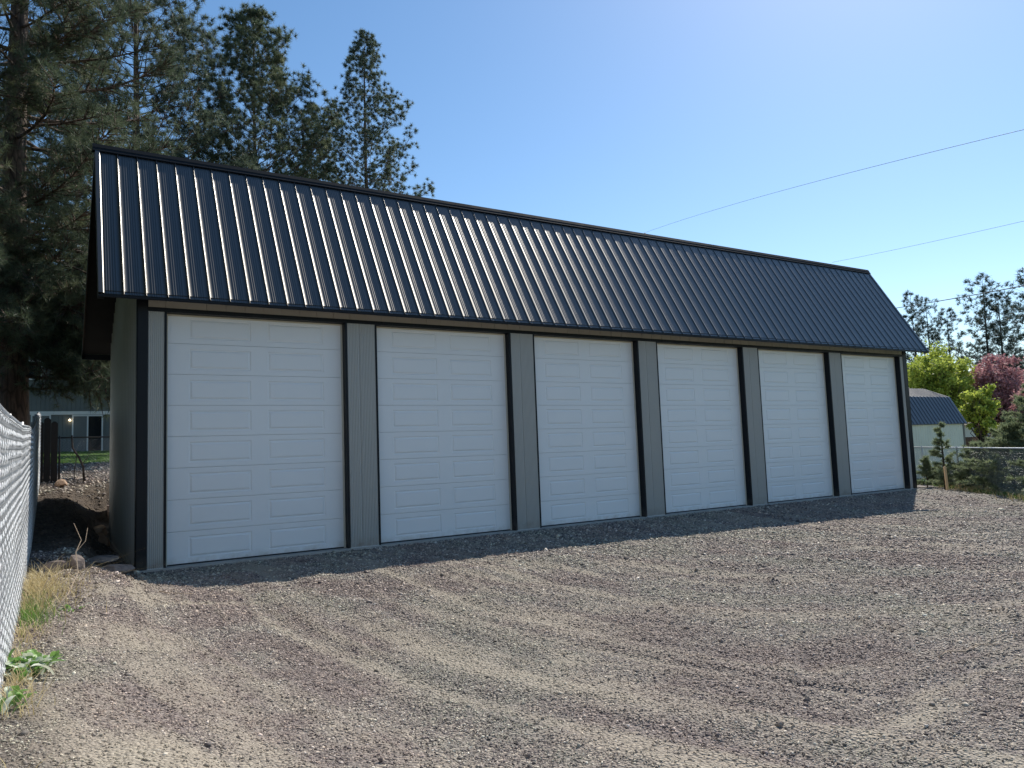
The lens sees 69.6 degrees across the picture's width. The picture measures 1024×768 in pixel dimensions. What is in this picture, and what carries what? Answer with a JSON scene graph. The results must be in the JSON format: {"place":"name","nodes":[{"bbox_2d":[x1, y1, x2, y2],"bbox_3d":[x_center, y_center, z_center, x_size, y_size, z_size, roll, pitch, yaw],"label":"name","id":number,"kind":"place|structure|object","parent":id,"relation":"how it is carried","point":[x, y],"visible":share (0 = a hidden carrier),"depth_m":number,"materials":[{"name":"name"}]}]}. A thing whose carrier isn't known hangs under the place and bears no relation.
{"place":"outdoors","nodes":[
{"label":"outdoors","id":0,"kind":"place"},
{"bbox_2d":[43,450,109,463],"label":"lawn grass","id":1,"kind":"structure","parent":0,"point":[102,458],"depth_m":32.91,"materials":[{"name":"green plant"}]},
{"bbox_2d":[0,451,1023,767],"bbox_3d":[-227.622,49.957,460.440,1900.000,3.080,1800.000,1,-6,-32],"label":"ground","id":2,"kind":"structure","parent":0,"point":[660,751],"depth_m":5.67,"materials":[{"name":"grey gravel"}]},
{"bbox_2d":[0,685,36,714],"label":"leafy plant","id":3,"kind":"object","parent":2,"relation":"on","point":[16,695],"visible":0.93,"depth_m":4.25,"materials":[{"name":"green plant"}]},
{"bbox_2d":[0,405,41,690],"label":"slatted chain link fence","id":4,"kind":"object","parent":2,"relation":"on","point":[20,450],"visible":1,"depth_m":5.88,"materials":[{"name":"metal"}]},
{"bbox_2d":[0,55,47,248],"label":"ponderosa pine","id":5,"kind":"object","parent":2,"relation":"on","point":[27,137],"visible":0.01,"depth_m":48.43,"materials":[{"name":"green plant"}]},
{"bbox_2d":[0,0,49,270],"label":"ponderosa pine","id":6,"kind":"object","parent":2,"relation":"on","point":[8,203],"visible":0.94,"depth_m":18.80,"materials":[{"name":"green plant"}]},
{"bbox_2d":[4,649,64,681],"bbox_3d":[-3.280,1.902,4.986,0.466,0.119,0.777,1,-6,-32],"label":"leafy plant","id":7,"kind":"object","parent":2,"relation":"on","point":[38,662],"visible":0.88,"depth_m":4.99,"materials":[{"name":"green plant"}]},
{"bbox_2d":[17,583,73,641],"bbox_3d":[-4.390,2.118,6.921,0.802,0.228,3.080,1,-6,-32],"label":"green grass clump","id":8,"kind":"object","parent":2,"relation":"on","point":[25,615],"visible":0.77,"depth_m":6.84,"materials":[{"name":"green plant"}]},
{"bbox_2d":[0,568,91,767],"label":"fence foot weeds","id":9,"kind":"object","parent":2,"relation":"on","point":[13,681],"visible":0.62,"depth_m":4.77,"materials":[{"name":"beige plant"}]},
{"bbox_2d":[40,418,57,481],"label":"board gate panel","id":10,"kind":"structure","parent":2,"relation":"on","point":[49,442],"depth_m":19.64,"materials":[{"name":"brown wood"}]},
{"bbox_2d":[40,560,69,570],"bbox_3d":[-5.805,2.323,9.415,0.347,0.158,0.263,-1,-5,-11],"label":"rock","id":11,"kind":"object","parent":2,"relation":"on","point":[52,563],"visible":0.61,"depth_m":9.34,"materials":[{"name":"stone"}]},
{"bbox_2d":[55,479,67,486],"bbox_3d":[-11.472,2.542,18.757,0.288,0.241,0.419,1,-6,-33],"label":"rock","id":12,"kind":"object","parent":2,"relation":"on","point":[61,483],"visible":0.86,"depth_m":18.63,"materials":[{"name":"beige stone"}]},
{"bbox_2d":[35,524,91,612],"bbox_3d":[-4.629,1.880,7.628,0.505,0.826,0.908,1,-6,-32],"label":"bare sapling","id":13,"kind":"object","parent":2,"relation":"on","point":[69,573],"visible":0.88,"depth_m":7.77,"materials":[{"name":"brown wood"}]},
{"bbox_2d":[29,71,104,252],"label":"ponderosa pine","id":14,"kind":"object","parent":2,"relation":"on","point":[68,157],"visible":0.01,"depth_m":52.86,"materials":[{"name":"green plant"}]},
{"bbox_2d":[29,357,109,451],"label":"grey green house","id":15,"kind":"structure","parent":2,"relation":"on","point":[77,419],"depth_m":39.56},
{"bbox_2d":[29,360,41,379],"bbox_3d":[-25.196,-0.733,38.804,0.840,1.040,0.049,1,-6,-32],"label":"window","id":16,"kind":"structure","parent":15,"relation":"in","point":[31,367],"depth_m":38.79,"materials":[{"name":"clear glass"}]},
{"bbox_2d":[31,415,50,451],"bbox_3d":[-24.752,2.642,38.704,0.890,2.070,0.049,1,-6,-32],"label":"window","id":17,"kind":"structure","parent":15,"relation":"in","point":[43,417],"depth_m":38.81,"materials":[{"name":"grey glass"}]},
{"bbox_2d":[72,415,102,451],"bbox_3d":[-22.934,2.703,39.822,1.460,2.070,0.069,1,-6,-32],"label":"sliding door","id":18,"kind":"structure","parent":15,"relation":"in","point":[82,425],"depth_m":39.84,"materials":[{"name":"clear glass"}]},
{"bbox_2d":[38,462,108,504],"bbox_3d":[-11.780,3.289,23.870,11.147,1.754,12.843,1,-6,-32],"label":"rubble","id":19,"kind":"object","parent":2,"relation":"on","point":[97,478],"visible":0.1,"depth_m":20.59,"materials":[{"name":"stone"}]},
{"bbox_2d":[59,603,87,611],"bbox_3d":[-4.401,2.243,7.401,0.234,0.052,0.302,-1,-5,-12],"label":"leafy plant","id":20,"kind":"object","parent":2,"relation":"on","point":[69,608],"visible":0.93,"depth_m":7.35,"materials":[{"name":"green plant"}]},
{"bbox_2d":[68,554,84,569],"bbox_3d":[-5.594,2.324,9.474,0.338,0.252,0.180,-7,-7,42],"label":"rock","id":21,"kind":"object","parent":2,"relation":"on","point":[80,562],"visible":0.66,"depth_m":9.39,"materials":[{"name":"stone"}]},
{"bbox_2d":[71,435,90,481],"bbox_3d":[-11.643,2.026,19.881,0.478,1.303,0.115,-1,-5,-18],"label":"leaning branch","id":22,"kind":"object","parent":2,"relation":"on","point":[81,462],"visible":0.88,"depth_m":19.87,"materials":[{"name":"brown plant"}]},
{"bbox_2d":[58,436,109,480],"bbox_3d":[-9.686,2.151,21.436,6.115,1.419,0.050,1,-6,-32],"label":"alley chain link fence","id":23,"kind":"object","parent":2,"relation":"on","point":[59,449],"visible":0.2,"depth_m":20.11,"materials":[{"name":"metal"}]},
{"bbox_2d":[9,547,162,622],"bbox_3d":[-4.895,2.186,8.121,2.684,0.389,3.805,1,-6,-32],"label":"dry grass clump","id":24,"kind":"object","parent":2,"relation":"on","point":[30,586],"visible":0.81,"depth_m":7.90,"materials":[{"name":"beige plant"}]},
{"bbox_2d":[29,488,144,584],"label":"soil clods","id":25,"kind":"object","parent":2,"relation":"on","point":[105,548],"visible":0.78,"depth_m":13.41,"materials":[{"name":"brown soil"}]},
{"bbox_2d":[0,0,184,425],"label":"ponderosa pine","id":26,"kind":"object","parent":2,"relation":"on","point":[42,320],"visible":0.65,"depth_m":20.39,"materials":[{"name":"green plant"}]},
{"bbox_2d":[93,525,107,535],"bbox_3d":[-9.202,3.348,16.489,0.288,0.390,0.353,1,-6,-33],"label":"rock","id":27,"kind":"object","parent":2,"relation":"on","point":[99,529],"visible":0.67,"depth_m":16.40,"materials":[{"name":"brown stone"}]},
{"bbox_2d":[88,555,118,564],"bbox_3d":[-6.467,2.744,11.433,0.493,0.128,0.723,-7,-7,42],"label":"rock","id":28,"kind":"object","parent":2,"relation":"on","point":[101,559],"visible":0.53,"depth_m":11.45,"materials":[{"name":"grey stone"}]},
{"bbox_2d":[98,533,109,545],"bbox_3d":[-8.809,3.404,15.926,0.243,0.369,0.209,-2,-5,-4],"label":"rock","id":29,"kind":"object","parent":2,"relation":"on","point":[104,539],"visible":0.64,"depth_m":15.85,"materials":[{"name":"stone"}]},
{"bbox_2d":[103,564,134,573],"bbox_3d":[-5.393,2.558,10.090,0.273,0.184,0.436,-6,-6,37],"label":"rock","id":30,"kind":"object","parent":2,"relation":"on","point":[124,568],"visible":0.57,"depth_m":10.05,"materials":[{"name":"grey stone"}]},
{"bbox_2d":[0,0,265,292],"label":"ponderosa pine","id":31,"kind":"object","parent":2,"relation":"on","point":[168,92],"visible":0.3,"depth_m":30.59,"materials":[{"name":"green plant"}]},
{"bbox_2d":[159,591,192,593],"bbox_3d":[-4.187,2.594,9.151,0.408,0.059,0.097,-2,-5,-5],"label":"fallen stick","id":32,"kind":"object","parent":2,"relation":"on","point":[176,593],"visible":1,"depth_m":9.13,"materials":[{"name":"brown wood"}]},
{"bbox_2d":[174,128,205,161],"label":"ponderosa pine","id":33,"kind":"object","parent":2,"relation":"on","point":[188,146],"visible":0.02,"depth_m":48.56,"materials":[{"name":"green plant"}]},
{"bbox_2d":[168,2,344,181],"bbox_3d":[-12.398,-7.775,36.670,8.945,23.323,9.041,1,-6,-32],"label":"ponderosa pine","id":34,"kind":"object","parent":2,"relation":"on","point":[280,101],"visible":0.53,"depth_m":36.55,"materials":[{"name":"green plant"}]},
{"bbox_2d":[293,102,340,182],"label":"ponderosa pine","id":35,"kind":"object","parent":2,"relation":"on","point":[316,119],"visible":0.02,"depth_m":47.00,"materials":[{"name":"green plant"}]},
{"bbox_2d":[307,27,435,197],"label":"ponderosa pine","id":36,"kind":"object","parent":2,"relation":"on","point":[368,134],"visible":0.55,"depth_m":42.20,"materials":[{"name":"green plant"}]},
{"bbox_2d":[82,143,928,572],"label":"garage","id":37,"kind":"structure","parent":2,"relation":"on","point":[300,367],"depth_m":15.53,"materials":[{"name":"metal"}]},
{"bbox_2d":[166,314,345,566],"bbox_3d":[-4.540,0.927,13.271,3.130,4.292,0.052,1,-6,-32],"label":"garage door","id":38,"kind":"structure","parent":37,"relation":"in","point":[255,467],"depth_m":13.19,"materials":[{"name":"white metal"}]},
{"bbox_2d":[377,326,511,543],"bbox_3d":[-1.384,0.983,15.239,3.070,4.292,0.053,1,-6,-32],"label":"garage door","id":39,"kind":"structure","parent":37,"relation":"in","point":[444,461],"depth_m":15.19,"materials":[{"name":"white metal"}]},
{"bbox_2d":[534,336,640,526],"bbox_3d":[1.751,1.039,17.194,3.040,4.292,0.053,1,-6,-32],"label":"garage door","id":40,"kind":"structure","parent":37,"relation":"in","point":[588,441],"depth_m":17.17,"materials":[{"name":"white metal"}]},
{"bbox_2d":[657,343,746,513],"bbox_3d":[4.904,1.096,19.159,3.110,4.292,0.052,1,-6,-32],"label":"garage door","id":41,"kind":"structure","parent":37,"relation":"in","point":[701,420],"depth_m":19.16,"materials":[{"name":"white metal"}]},
{"bbox_2d":[758,349,833,502],"bbox_3d":[8.094,1.153,21.148,3.130,4.292,0.050,1,-6,-32],"label":"garage door","id":42,"kind":"structure","parent":37,"relation":"in","point":[793,385],"depth_m":21.17,"materials":[{"name":"white metal"}]},
{"bbox_2d":[841,354,904,493],"bbox_3d":[11.255,1.210,23.118,3.080,4.292,0.052,1,-6,-32],"label":"garage door","id":43,"kind":"structure","parent":37,"relation":"in","point":[870,389],"depth_m":23.16,"materials":[{"name":"white metal"}]},
{"bbox_2d":[901,290,936,369],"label":"distant pine","id":44,"kind":"object","parent":2,"relation":"on","point":[917,328],"visible":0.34,"depth_m":80.93,"materials":[{"name":"green plant"}]},
{"bbox_2d":[916,455,943,486],"bbox_3d":[16.068,3.412,28.548,1.186,1.451,1.145,-2,-5,-5],"label":"cedar shrub","id":45,"kind":"object","parent":2,"relation":"on","point":[925,466],"visible":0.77,"depth_m":28.52,"materials":[{"name":"green plant"}]},
{"bbox_2d":[908,296,957,362],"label":"distant pine","id":46,"kind":"object","parent":2,"relation":"on","point":[935,319],"visible":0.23,"depth_m":83.04,"materials":[{"name":"green plant"}]},
{"bbox_2d":[909,388,967,478],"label":"garden shed","id":47,"kind":"structure","parent":2,"relation":"on","point":[930,410],"depth_m":35.91,"materials":[{"name":"beige metal"}]},
{"bbox_2d":[907,338,976,416],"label":"maple tree","id":48,"kind":"object","parent":2,"relation":"on","point":[948,376],"visible":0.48,"depth_m":44.14,"materials":[{"name":"green plant"}]},
{"bbox_2d":[925,421,962,489],"bbox_3d":[15.882,2.670,27.105,1.154,2.677,1.398,-3,-5,6],"label":"young conifer","id":49,"kind":"object","parent":2,"relation":"on","point":[946,444],"visible":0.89,"depth_m":27.05,"materials":[{"name":"green plant"}]},
{"bbox_2d":[943,466,948,489],"bbox_3d":[14.802,3.302,25.112,0.090,1.030,0.040,-4,-5,-7],"label":"survey stake","id":50,"kind":"object","parent":2,"relation":"on","point":[946,477],"visible":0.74,"depth_m":25.10,"materials":[{"name":"beige wood"}]},
{"bbox_2d":[928,306,974,373],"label":"distant pine","id":51,"kind":"object","parent":2,"relation":"on","point":[945,334],"visible":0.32,"depth_m":80.27,"materials":[{"name":"green plant"}]},
{"bbox_2d":[946,465,964,484],"bbox_3d":[17.066,3.509,28.093,1.482,1.108,1.515,-5,-6,26],"label":"cedar shrub","id":52,"kind":"object","parent":2,"relation":"on","point":[953,472],"visible":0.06,"depth_m":28.16,"materials":[{"name":"green plant"}]},
{"bbox_2d":[914,446,1023,496],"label":"lot chain link fence","id":53,"kind":"object","parent":2,"relation":"on","point":[972,448],"visible":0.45,"depth_m":24.22,"materials":[{"name":"metal"}]},
{"bbox_2d":[939,644,998,657],"bbox_3d":[3.679,2.151,5.976,0.757,0.021,0.081,0,-6,-26],"label":"fallen stick","id":54,"kind":"object","parent":2,"relation":"on","point":[940,656],"visible":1,"depth_m":5.94,"materials":[{"name":"brown wood"}]},
{"bbox_2d":[964,421,975,436],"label":"beige house","id":55,"kind":"structure","parent":2,"relation":"on","point":[967,432],"depth_m":53.49,"materials":[{"name":"beige"}]},
{"bbox_2d":[965,437,977,452],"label":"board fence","id":56,"kind":"object","parent":2,"relation":"on","point":[968,439],"visible":0.05,"depth_m":48.71,"materials":[{"name":"wood"}]},
{"bbox_2d":[940,440,1008,488],"bbox_3d":[16.634,2.929,26.275,2.492,1.962,2.359,1,-6,-32],"label":"cedar shrub","id":57,"kind":"object","parent":2,"relation":"on","point":[965,474],"visible":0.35,"depth_m":26.10,"materials":[{"name":"green plant"}]},
{"bbox_2d":[958,382,1000,441],"bbox_3d":[25.221,2.399,39.645,1.933,4.929,2.116,1,-6,-32],"label":"maple tree","id":58,"kind":"object","parent":2,"relation":"on","point":[980,407],"visible":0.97,"depth_m":39.37,"materials":[{"name":"green plant"}]},
{"bbox_2d":[954,272,1023,381],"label":"distant pine","id":59,"kind":"object","parent":2,"relation":"on","point":[980,314],"visible":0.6,"depth_m":64.12,"materials":[{"name":"green plant"}]},
{"bbox_2d":[956,421,1023,494],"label":"cedar shrub","id":60,"kind":"object","parent":2,"relation":"on","point":[1005,434],"visible":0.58,"depth_m":24.31,"materials":[{"name":"green plant"}]},
{"bbox_2d":[963,351,1023,435],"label":"plum tree","id":61,"kind":"object","parent":2,"relation":"on","point":[1008,380],"visible":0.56,"depth_m":44.25,"materials":[{"name":"pink plant"}]},
{"bbox_2d":[971,292,1023,368],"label":"distant pine","id":62,"kind":"object","parent":2,"relation":"on","point":[1004,321],"visible":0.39,"depth_m":64.35,"materials":[{"name":"green plant"}]},
{"bbox_2d":[987,414,1023,483],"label":"cedar shrub","id":63,"kind":"object","parent":2,"relation":"on","point":[1003,417],"visible":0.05,"depth_m":29.01,"materials":[{"name":"green plant"}]},
{"bbox_2d":[989,383,1023,493],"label":"cedar shrub","id":64,"kind":"object","parent":2,"relation":"on","point":[1019,400],"visible":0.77,"depth_m":23.77,"materials":[{"name":"green plant"}]},
{"bbox_2d":[997,267,1023,376],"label":"distant pine","id":65,"kind":"object","parent":2,"relation":"on","point":[1020,281],"visible":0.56,"depth_m":59.42,"materials":[{"name":"green plant"}]},
{"bbox_2d":[1006,458,1023,495],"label":"cedar shrub","id":66,"kind":"object","parent":2,"relation":"on","point":[1019,462],"visible":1,"depth_m":20.53,"materials":[{"name":"green plant"}]},
{"bbox_2d":[1008,387,1023,426],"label":"plum tree","id":67,"kind":"object","parent":2,"relation":"on","point":[1013,407],"visible":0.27,"depth_m":40.83,"materials":[{"name":"pink plant"}]},
{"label":"utility pole","id":68,"kind":"object","parent":2,"relation":"on","visible":0},
{"bbox_2d":[645,129,1023,232],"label":"overhead cable","id":69,"kind":"object","parent":68,"relation":"attached to","point":[862,169],"visible":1,"depth_m":29.34,"materials":[{"name":"black rubber"}]},
{"bbox_2d":[0,0,1023,392],"label":"sky","id":70,"kind":"structure","parent":0,"point":[641,116],"materials":[{"name":"blue"}]},
{"bbox_2d":[836,221,1022,261],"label":"overhead cable","id":71,"kind":"object","parent":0,"point":[941,239],"visible":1,"depth_m":48.74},
{"bbox_2d":[897,285,1023,307],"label":"overhead cable","id":72,"kind":"object","parent":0,"point":[963,296],"visible":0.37,"depth_m":38.12,"materials":[{"name":"black rubber"}]},
{"bbox_2d":[917,479,1023,500],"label":"verge grass","id":73,"kind":"structure","parent":0,"point":[1014,495],"depth_m":24.03,"materials":[{"name":"green plant"}]},
{"bbox_2d":[937,484,1023,500],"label":"dry verge grass","id":74,"kind":"structure","parent":0,"point":[1011,496],"depth_m":24.52,"materials":[{"name":"beige plant"}]}
]}

